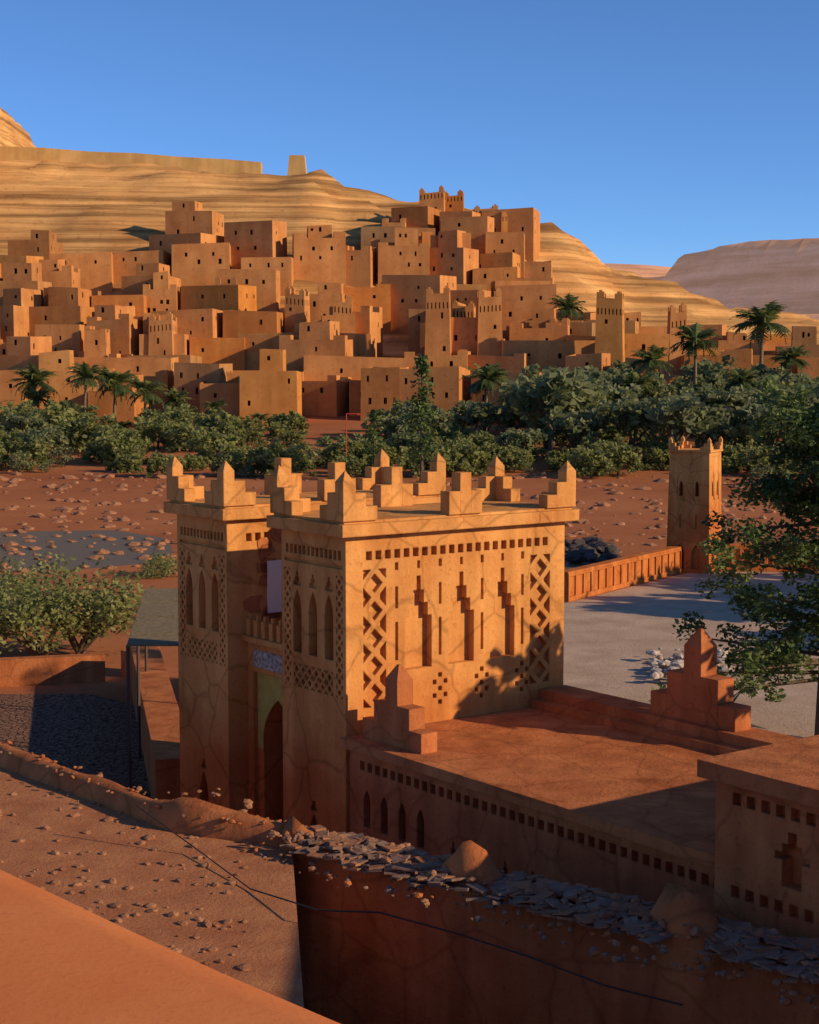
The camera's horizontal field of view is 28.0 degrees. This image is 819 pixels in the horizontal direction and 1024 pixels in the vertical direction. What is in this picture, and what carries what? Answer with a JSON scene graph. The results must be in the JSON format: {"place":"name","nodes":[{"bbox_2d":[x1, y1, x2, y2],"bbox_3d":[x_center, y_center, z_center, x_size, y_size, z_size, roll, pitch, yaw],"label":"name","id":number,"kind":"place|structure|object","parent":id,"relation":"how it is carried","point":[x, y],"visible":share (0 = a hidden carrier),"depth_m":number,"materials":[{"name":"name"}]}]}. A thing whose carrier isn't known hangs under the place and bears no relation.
{"place":"outdoors","nodes":[
{"label":"outdoors","id":0,"kind":"place"},
{"bbox_2d":[0,530,172,570],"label":"river pool","id":1,"kind":"structure","parent":0,"point":[80,551],"depth_m":96.12,"materials":[{"name":"grey liquid"}]},
{"bbox_2d":[241,613,282,822],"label":"gate wall","id":2,"kind":"structure","parent":0,"point":[262,638],"depth_m":32.65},
{"bbox_2d":[243,528,281,621],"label":"gate plaster patches","id":3,"kind":"object","parent":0,"point":[265,550],"visible":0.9,"depth_m":32.81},
{"bbox_2d":[163,449,445,813],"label":"gate tower","id":4,"kind":"structure","parent":0,"point":[222,528],"depth_m":33.00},
{"bbox_2d":[0,107,818,706],"bbox_3d":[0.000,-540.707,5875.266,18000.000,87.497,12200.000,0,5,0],"label":"ground","id":5,"kind":"structure","parent":0,"point":[98,207],"depth_m":329.04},
{"bbox_2d":[0,423,29,460],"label":"tamarisk bush","id":6,"kind":"object","parent":5,"relation":"on","point":[13,434],"visible":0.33,"depth_m":177.46,"materials":[{"name":"green plant"}]},
{"bbox_2d":[0,411,45,432],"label":"bush","id":7,"kind":"object","parent":5,"relation":"on","point":[23,422],"visible":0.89,"depth_m":188.67,"materials":[{"name":"green plant"}]},
{"bbox_2d":[2,436,54,470],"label":"tamarisk bush","id":8,"kind":"object","parent":5,"relation":"on","point":[36,446],"visible":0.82,"depth_m":167.46,"materials":[{"name":"green plant"}]},
{"bbox_2d":[0,551,57,607],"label":"olive bush","id":9,"kind":"object","parent":5,"relation":"on","point":[15,582],"visible":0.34,"depth_m":67.81,"materials":[{"name":"green plant"}]},
{"bbox_2d":[6,362,59,406],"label":"palm tree","id":10,"kind":"object","parent":5,"relation":"on","point":[34,377],"visible":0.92,"depth_m":236.33,"materials":[{"name":"green plant"}]},
{"bbox_2d":[23,386,52,408],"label":"bush","id":11,"kind":"object","parent":5,"relation":"on","point":[39,396],"visible":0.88,"depth_m":234.64,"materials":[{"name":"green plant"}]},
{"bbox_2d":[22,425,68,454],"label":"bush","id":12,"kind":"object","parent":5,"relation":"on","point":[47,433],"visible":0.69,"depth_m":175.03,"materials":[{"name":"green plant"}]},
{"bbox_2d":[0,566,127,655],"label":"olive bush","id":13,"kind":"object","parent":5,"relation":"on","point":[27,643],"visible":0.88,"depth_m":58.09,"materials":[{"name":"green plant"}]},
{"bbox_2d":[41,399,99,432],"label":"tamarisk bush","id":14,"kind":"object","parent":5,"relation":"on","point":[52,410],"visible":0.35,"depth_m":200.60,"materials":[{"name":"green plant"}]},
{"bbox_2d":[0,694,150,797],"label":"cobble lane","id":15,"kind":"structure","parent":5,"relation":"on","point":[87,733],"depth_m":47.30,"materials":[{"name":"stone"}]},
{"bbox_2d":[126,588,178,787],"bbox_3d":[-6.588,4.797,43.952,1.402,4.280,10.166,-1,5,-7],"label":"pergola","id":16,"kind":"object","parent":15,"relation":"on","point":[155,622],"visible":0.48,"depth_m":42.48,"materials":[{"name":"grey wood"}]},
{"bbox_2d":[0,553,153,653],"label":"olive bush","id":17,"kind":"object","parent":5,"relation":"on","point":[114,606],"visible":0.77,"depth_m":59.04,"materials":[{"name":"green plant"}]},
{"bbox_2d":[62,361,109,413],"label":"palm tree","id":18,"kind":"object","parent":5,"relation":"on","point":[86,372],"visible":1,"depth_m":230.61,"materials":[{"name":"green plant"}]},
{"bbox_2d":[57,410,117,451],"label":"tamarisk bush","id":19,"kind":"object","parent":5,"relation":"on","point":[76,435],"visible":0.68,"depth_m":186.94,"materials":[{"name":"green plant"}]},
{"bbox_2d":[0,646,179,799],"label":"lane walls","id":20,"kind":"structure","parent":5,"relation":"on","point":[160,735],"depth_m":47.75,"materials":[{"name":"paint"}]},
{"bbox_2d":[77,436,115,462],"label":"shrub","id":21,"kind":"object","parent":5,"relation":"on","point":[90,452],"visible":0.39,"depth_m":176.79,"materials":[{"name":"green plant"}]},
{"bbox_2d":[93,364,138,418],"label":"palm tree","id":22,"kind":"object","parent":5,"relation":"on","point":[115,379],"visible":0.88,"depth_m":233.90,"materials":[{"name":"green plant"}]},
{"bbox_2d":[91,428,150,466],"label":"tamarisk bush","id":23,"kind":"object","parent":5,"relation":"on","point":[122,444],"visible":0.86,"depth_m":173.14,"materials":[{"name":"green plant"}]},
{"bbox_2d":[91,425,152,457],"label":"tamarisk bush","id":24,"kind":"object","parent":5,"relation":"on","point":[104,432],"visible":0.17,"depth_m":179.29,"materials":[{"name":"green plant"}]},
{"bbox_2d":[112,453,144,472],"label":"shrub","id":25,"kind":"object","parent":5,"relation":"on","point":[136,466],"visible":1,"depth_m":165.09,"materials":[{"name":"green plant"}]},
{"bbox_2d":[125,373,172,409],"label":"palm tree","id":26,"kind":"object","parent":5,"relation":"on","point":[145,388],"visible":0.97,"depth_m":224.17,"materials":[{"name":"green plant"}]},
{"bbox_2d":[0,767,303,1007],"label":"roof terrace","id":27,"kind":"structure","parent":5,"relation":"on","point":[268,950],"depth_m":23.03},
{"bbox_2d":[136,805,682,1005],"bbox_3d":[-0.729,4.980,21.204,9.643,0.593,0.841,5,7,44],"label":"loose cable","id":28,"kind":"object","parent":27,"relation":"on","point":[597,982],"visible":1,"depth_m":20.30,"materials":[{"name":"grey plastic"}]},
{"bbox_2d":[0,146,306,174],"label":"hilltop wall","id":29,"kind":"structure","parent":5,"relation":"on","point":[296,164],"depth_m":393.22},
{"bbox_2d":[137,550,177,578],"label":"olive bush","id":30,"kind":"object","parent":5,"relation":"on","point":[159,564],"visible":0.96,"depth_m":82.67,"materials":[{"name":"green plant"}]},
{"bbox_2d":[132,413,184,449],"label":"tamarisk bush","id":31,"kind":"object","parent":5,"relation":"on","point":[151,427],"visible":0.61,"depth_m":195.77,"materials":[{"name":"green plant"}]},
{"bbox_2d":[145,449,186,477],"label":"shrub","id":32,"kind":"object","parent":5,"relation":"on","point":[155,462],"visible":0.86,"depth_m":159.26,"materials":[{"name":"green plant"}]},
{"bbox_2d":[0,870,339,1023],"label":"parapet","id":33,"kind":"structure","parent":5,"relation":"on","point":[63,961],"depth_m":3.75,"materials":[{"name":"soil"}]},
{"bbox_2d":[147,403,195,426],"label":"tamarisk bush","id":34,"kind":"object","parent":5,"relation":"on","point":[182,413],"visible":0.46,"depth_m":211.45,"materials":[{"name":"green plant"}]},
{"bbox_2d":[162,387,191,411],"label":"bush","id":35,"kind":"object","parent":5,"relation":"on","point":[175,398],"visible":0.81,"depth_m":230.81,"materials":[{"name":"green plant"}]},
{"bbox_2d":[164,418,208,452],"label":"tamarisk bush","id":36,"kind":"object","parent":5,"relation":"on","point":[183,430],"visible":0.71,"depth_m":191.79,"materials":[{"name":"green plant"}]},
{"bbox_2d":[182,452,210,471],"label":"shrub","id":37,"kind":"object","parent":5,"relation":"on","point":[192,461],"visible":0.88,"depth_m":166.88,"materials":[{"name":"green plant"}]},
{"bbox_2d":[187,423,244,465],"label":"tamarisk bush","id":38,"kind":"object","parent":5,"relation":"on","point":[215,441],"visible":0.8,"depth_m":172.37,"materials":[{"name":"green plant"}]},
{"bbox_2d":[197,410,250,446],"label":"tamarisk bush","id":39,"kind":"object","parent":5,"relation":"on","point":[220,425],"visible":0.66,"depth_m":195.54,"materials":[{"name":"green plant"}]},
{"bbox_2d":[210,447,255,474],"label":"shrub","id":40,"kind":"object","parent":5,"relation":"on","point":[232,459],"visible":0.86,"depth_m":160.20,"materials":[{"name":"green plant"}]},
{"bbox_2d":[238,426,268,445],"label":"tamarisk bush","id":41,"kind":"object","parent":5,"relation":"on","point":[256,437],"visible":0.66,"depth_m":202.37,"materials":[{"name":"green plant"}]},
{"bbox_2d":[243,442,274,475],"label":"shrub","id":42,"kind":"object","parent":5,"relation":"on","point":[252,460],"visible":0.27,"depth_m":160.51,"materials":[{"name":"green plant"}]},
{"bbox_2d":[265,422,292,439],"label":"tamarisk bush","id":43,"kind":"object","parent":5,"relation":"on","point":[274,429],"visible":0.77,"depth_m":209.41,"materials":[{"name":"green plant"}]},
{"bbox_2d":[254,437,316,474],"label":"shrub","id":44,"kind":"object","parent":5,"relation":"on","point":[269,456],"visible":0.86,"depth_m":158.05,"materials":[{"name":"green plant"}]},
{"bbox_2d":[271,410,309,435],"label":"tamarisk bush","id":45,"kind":"object","parent":5,"relation":"on","point":[297,421],"visible":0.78,"depth_m":215.66,"materials":[{"name":"green plant"}]},
{"bbox_2d":[278,428,309,446],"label":"tamarisk bush","id":46,"kind":"object","parent":5,"relation":"on","point":[296,440],"visible":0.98,"depth_m":199.23,"materials":[{"name":"green plant"}]},
{"bbox_2d":[316,433,366,466],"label":"shrub","id":47,"kind":"object","parent":5,"relation":"on","point":[332,450],"visible":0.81,"depth_m":169.89,"materials":[{"name":"green plant"}]},
{"bbox_2d":[337,453,368,476],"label":"shrub","id":48,"kind":"object","parent":5,"relation":"on","point":[351,469],"visible":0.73,"depth_m":159.70,"materials":[{"name":"green plant"}]},
{"bbox_2d":[362,408,384,469],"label":"conifer tree","id":49,"kind":"object","parent":5,"relation":"on","point":[373,418],"visible":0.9,"depth_m":155.13,"materials":[{"name":"green plant"}]},
{"bbox_2d":[360,409,401,442],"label":"tamarisk bush","id":50,"kind":"object","parent":5,"relation":"on","point":[382,430],"visible":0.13,"depth_m":199.68,"materials":[{"name":"green plant"}]},
{"bbox_2d":[387,430,425,447],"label":"olive tree","id":51,"kind":"object","parent":5,"relation":"on","point":[404,437],"visible":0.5,"depth_m":171.85,"materials":[{"name":"green plant"}]},
{"bbox_2d":[0,185,818,422],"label":"hillside village","id":52,"kind":"object","parent":5,"relation":"on","point":[455,291],"visible":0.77,"depth_m":280.16,"materials":[{"name":"brown"}]},
{"bbox_2d":[0,742,818,1023],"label":"ruined mud walls","id":53,"kind":"structure","parent":5,"relation":"on","point":[367,968],"depth_m":22.35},
{"bbox_2d":[0,741,818,1009],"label":"stones","id":54,"kind":"object","parent":53,"relation":"on","point":[730,942],"visible":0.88,"depth_m":21.48,"materials":[{"name":"stone"}]},
{"bbox_2d":[0,470,818,682],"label":"river rocks","id":55,"kind":"object","parent":5,"relation":"on","point":[587,550],"visible":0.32,"depth_m":104.30,"materials":[{"name":"stone"}]},
{"bbox_2d":[399,352,438,480],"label":"conifer tree","id":56,"kind":"object","parent":5,"relation":"on","point":[422,364],"visible":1,"depth_m":151.66,"materials":[{"name":"green plant"}]},
{"bbox_2d":[396,403,454,433],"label":"olive tree","id":57,"kind":"object","parent":5,"relation":"on","point":[441,418],"visible":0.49,"depth_m":183.59,"materials":[{"name":"green plant"}]},
{"bbox_2d":[396,439,454,477],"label":"shrub","id":58,"kind":"object","parent":5,"relation":"on","point":[405,463],"visible":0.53,"depth_m":158.98,"materials":[{"name":"green plant"}]},
{"bbox_2d":[424,439,466,474],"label":"shrub","id":59,"kind":"object","parent":5,"relation":"on","point":[447,449],"visible":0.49,"depth_m":161.17,"materials":[{"name":"green plant"}]},
{"bbox_2d":[448,457,476,476],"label":"shrub","id":60,"kind":"object","parent":5,"relation":"on","point":[464,465],"visible":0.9,"depth_m":159.87,"materials":[{"name":"green plant"}]},
{"bbox_2d":[454,438,499,475],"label":"shrub","id":61,"kind":"object","parent":5,"relation":"on","point":[477,457],"visible":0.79,"depth_m":162.30,"materials":[{"name":"green plant"}]},
{"bbox_2d":[459,361,511,430],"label":"palm tree","id":62,"kind":"object","parent":5,"relation":"on","point":[489,375],"visible":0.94,"depth_m":203.04,"materials":[{"name":"green plant"}]},
{"bbox_2d":[462,401,513,433],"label":"olive tree","id":63,"kind":"object","parent":5,"relation":"on","point":[486,415],"visible":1,"depth_m":195.21,"materials":[{"name":"green plant"}]},
{"bbox_2d":[498,443,535,470],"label":"shrub","id":64,"kind":"object","parent":5,"relation":"on","point":[510,456],"visible":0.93,"depth_m":166.12,"materials":[{"name":"green plant"}]},
{"bbox_2d":[497,427,547,451],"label":"bush","id":65,"kind":"object","parent":5,"relation":"on","point":[514,437],"visible":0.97,"depth_m":170.08,"materials":[{"name":"green plant"}]},
{"bbox_2d":[498,364,610,450],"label":"olive tree","id":66,"kind":"object","parent":5,"relation":"on","point":[564,389],"visible":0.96,"depth_m":183.45,"materials":[{"name":"green plant"}]},
{"bbox_2d":[544,446,572,471],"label":"shrub","id":67,"kind":"object","parent":5,"relation":"on","point":[553,461],"visible":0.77,"depth_m":167.41,"materials":[{"name":"green plant"}]},
{"bbox_2d":[523,387,609,449],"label":"tree","id":68,"kind":"object","parent":5,"relation":"on","point":[562,441],"visible":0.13,"depth_m":190.24,"materials":[{"name":"green plant"}]},
{"bbox_2d":[544,293,589,321],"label":"palm tree","id":69,"kind":"object","parent":5,"relation":"on","point":[568,305],"visible":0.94,"depth_m":289.29,"materials":[{"name":"green plant"}]},
{"bbox_2d":[340,628,799,910],"bbox_3d":[3.701,5.393,27.244,5.440,6.367,9.217,-4,6,-37],"label":"gate annex","id":70,"kind":"object","parent":5,"relation":"on","point":[573,786],"visible":0.52,"depth_m":27.46,"materials":[{"name":"paint"}]},
{"bbox_2d":[536,406,606,447],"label":"olive tree","id":71,"kind":"object","parent":5,"relation":"on","point":[585,423],"visible":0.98,"depth_m":173.23,"materials":[{"name":"green plant"}]},
{"bbox_2d":[567,442,616,477],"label":"shrub","id":72,"kind":"object","parent":5,"relation":"on","point":[587,456],"visible":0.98,"depth_m":157.63,"materials":[{"name":"green plant"}]},
{"bbox_2d":[583,378,643,429],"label":"olive tree","id":73,"kind":"object","parent":5,"relation":"on","point":[633,393],"visible":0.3,"depth_m":202.08,"materials":[{"name":"green plant"}]},
{"bbox_2d":[593,436,647,475],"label":"shrub","id":74,"kind":"object","parent":5,"relation":"on","point":[623,454],"visible":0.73,"depth_m":161.04,"materials":[{"name":"green plant"}]},
{"bbox_2d":[588,396,665,464],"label":"olive tree","id":75,"kind":"object","parent":5,"relation":"on","point":[629,416],"visible":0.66,"depth_m":173.21,"materials":[{"name":"green plant"}]},
{"bbox_2d":[596,367,670,400],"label":"olive tree","id":76,"kind":"object","parent":5,"relation":"on","point":[660,388],"visible":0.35,"depth_m":216.53,"materials":[{"name":"green plant"}]},
{"bbox_2d":[601,415,666,453],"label":"tree","id":77,"kind":"object","parent":5,"relation":"on","point":[614,434],"visible":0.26,"depth_m":186.69,"materials":[{"name":"green plant"}]},
{"bbox_2d":[612,370,660,403],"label":"palm tree","id":78,"kind":"object","parent":5,"relation":"on","point":[633,378],"visible":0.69,"depth_m":212.59,"materials":[{"name":"green plant"}]},
{"bbox_2d":[629,344,675,375],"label":"palm tree","id":79,"kind":"object","parent":5,"relation":"on","point":[651,356],"visible":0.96,"depth_m":220.18,"materials":[{"name":"green plant"}]},
{"bbox_2d":[643,443,669,469],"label":"shrub","id":80,"kind":"object","parent":5,"relation":"on","point":[659,463],"visible":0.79,"depth_m":167.67,"materials":[{"name":"green plant"}]},
{"bbox_2d":[638,433,688,465],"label":"shrub","id":81,"kind":"object","parent":5,"relation":"on","point":[650,443],"visible":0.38,"depth_m":170.86,"materials":[{"name":"green plant"}]},
{"bbox_2d":[640,393,730,445],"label":"olive tree","id":82,"kind":"object","parent":5,"relation":"on","point":[682,408],"visible":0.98,"depth_m":167.22,"materials":[{"name":"green plant"}]},
{"bbox_2d":[564,544,817,601],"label":"parapet walls","id":83,"kind":"structure","parent":5,"relation":"on","point":[584,581],"depth_m":79.30,"materials":[{"name":"paint"}]},
{"bbox_2d":[563,572,818,737],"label":"gravel yard","id":84,"kind":"structure","parent":5,"relation":"on","point":[611,638],"depth_m":64.36,"materials":[{"name":"gravel"}]},
{"bbox_2d":[649,375,818,734],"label":"tree","id":85,"kind":"object","parent":84,"relation":"on","point":[798,426],"visible":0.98,"depth_m":44.51,"materials":[{"name":"green plant"}]},
{"bbox_2d":[667,322,721,391],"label":"palm tree","id":86,"kind":"object","parent":5,"relation":"on","point":[693,335],"visible":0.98,"depth_m":230.57,"materials":[{"name":"green plant"}]},
{"bbox_2d":[667,436,722,573],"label":"tower","id":87,"kind":"structure","parent":5,"relation":"on","point":[694,496],"depth_m":84.46,"materials":[{"name":"brick"}]},
{"bbox_2d":[672,372,730,393],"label":"olive tree","id":88,"kind":"object","parent":5,"relation":"on","point":[716,379],"visible":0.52,"depth_m":232.26,"materials":[{"name":"green plant"}]},
{"bbox_2d":[667,355,740,393],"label":"olive tree","id":89,"kind":"object","parent":5,"relation":"on","point":[705,366],"visible":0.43,"depth_m":237.41,"materials":[{"name":"green plant"}]},
{"bbox_2d":[672,384,750,415],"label":"olive tree","id":90,"kind":"object","parent":5,"relation":"on","point":[712,396],"visible":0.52,"depth_m":188.97,"materials":[{"name":"green plant"}]},
{"bbox_2d":[695,416,747,447],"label":"olive tree","id":91,"kind":"object","parent":5,"relation":"on","point":[731,429],"visible":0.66,"depth_m":173.01,"materials":[{"name":"green plant"}]},
{"bbox_2d":[694,407,772,455],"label":"tree","id":92,"kind":"object","parent":5,"relation":"on","point":[698,440],"visible":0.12,"depth_m":177.83,"materials":[{"name":"green plant"}]},
{"bbox_2d":[722,366,762,391],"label":"palm tree","id":93,"kind":"object","parent":5,"relation":"on","point":[743,377],"visible":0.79,"depth_m":218.38,"materials":[{"name":"green plant"}]},
{"bbox_2d":[723,443,762,470],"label":"shrub","id":94,"kind":"object","parent":5,"relation":"on","point":[731,454],"visible":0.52,"depth_m":165.93,"materials":[{"name":"green plant"}]},
{"bbox_2d":[725,403,790,445],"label":"olive tree","id":95,"kind":"object","parent":5,"relation":"on","point":[749,412],"visible":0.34,"depth_m":172.92,"materials":[{"name":"green plant"}]},
{"bbox_2d":[697,735,818,950],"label":"gate block","id":96,"kind":"structure","parent":5,"relation":"on","point":[766,874],"depth_m":21.14,"materials":[{"name":"paint"}]},
{"bbox_2d":[727,300,792,363],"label":"palm tree","id":97,"kind":"object","parent":5,"relation":"on","point":[762,318],"visible":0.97,"depth_m":241.18,"materials":[{"name":"green plant"}]},
{"bbox_2d":[743,439,797,474],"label":"shrub","id":98,"kind":"object","parent":5,"relation":"on","point":[759,456],"visible":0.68,"depth_m":160.28,"materials":[{"name":"green plant"}]},
{"bbox_2d":[745,361,809,386],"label":"olive tree","id":99,"kind":"object","parent":5,"relation":"on","point":[761,368],"visible":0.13,"depth_m":234.21,"materials":[{"name":"green plant"}]},
{"bbox_2d":[752,372,805,388],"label":"olive tree","id":100,"kind":"object","parent":5,"relation":"on","point":[791,377],"visible":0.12,"depth_m":225.39,"materials":[{"name":"green plant"}]},
{"bbox_2d":[747,383,818,438],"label":"olive tree","id":101,"kind":"object","parent":5,"relation":"on","point":[810,397],"visible":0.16,"depth_m":179.78,"materials":[{"name":"green plant"}]},
{"bbox_2d":[768,345,813,373],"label":"palm tree","id":102,"kind":"object","parent":5,"relation":"on","point":[790,356],"visible":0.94,"depth_m":234.20,"materials":[{"name":"green plant"}]},
{"bbox_2d":[0,0,818,266],"label":"sky","id":103,"kind":"structure","parent":0,"point":[648,132],"materials":[{"name":"blue"}]},
{"bbox_2d":[266,456,578,833],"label":"gate tower","id":104,"kind":"structure","parent":0,"point":[452,602],"depth_m":30.39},
{"bbox_2d":[267,560,281,612],"bbox_3d":[-2.594,1.485,33.081,0.630,1.050,0.023,-4,6,-37],"label":"gate sign board","id":105,"kind":"object","parent":104,"relation":"attached to","point":[274,585],"visible":0.64,"depth_m":32.98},
{"bbox_2d":[603,238,818,319],"bbox_3d":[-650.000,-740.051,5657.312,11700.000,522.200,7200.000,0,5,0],"label":"mountains","id":106,"kind":"structure","parent":0,"point":[751,274],"depth_m":6152.86,"materials":[{"name":"stone"}]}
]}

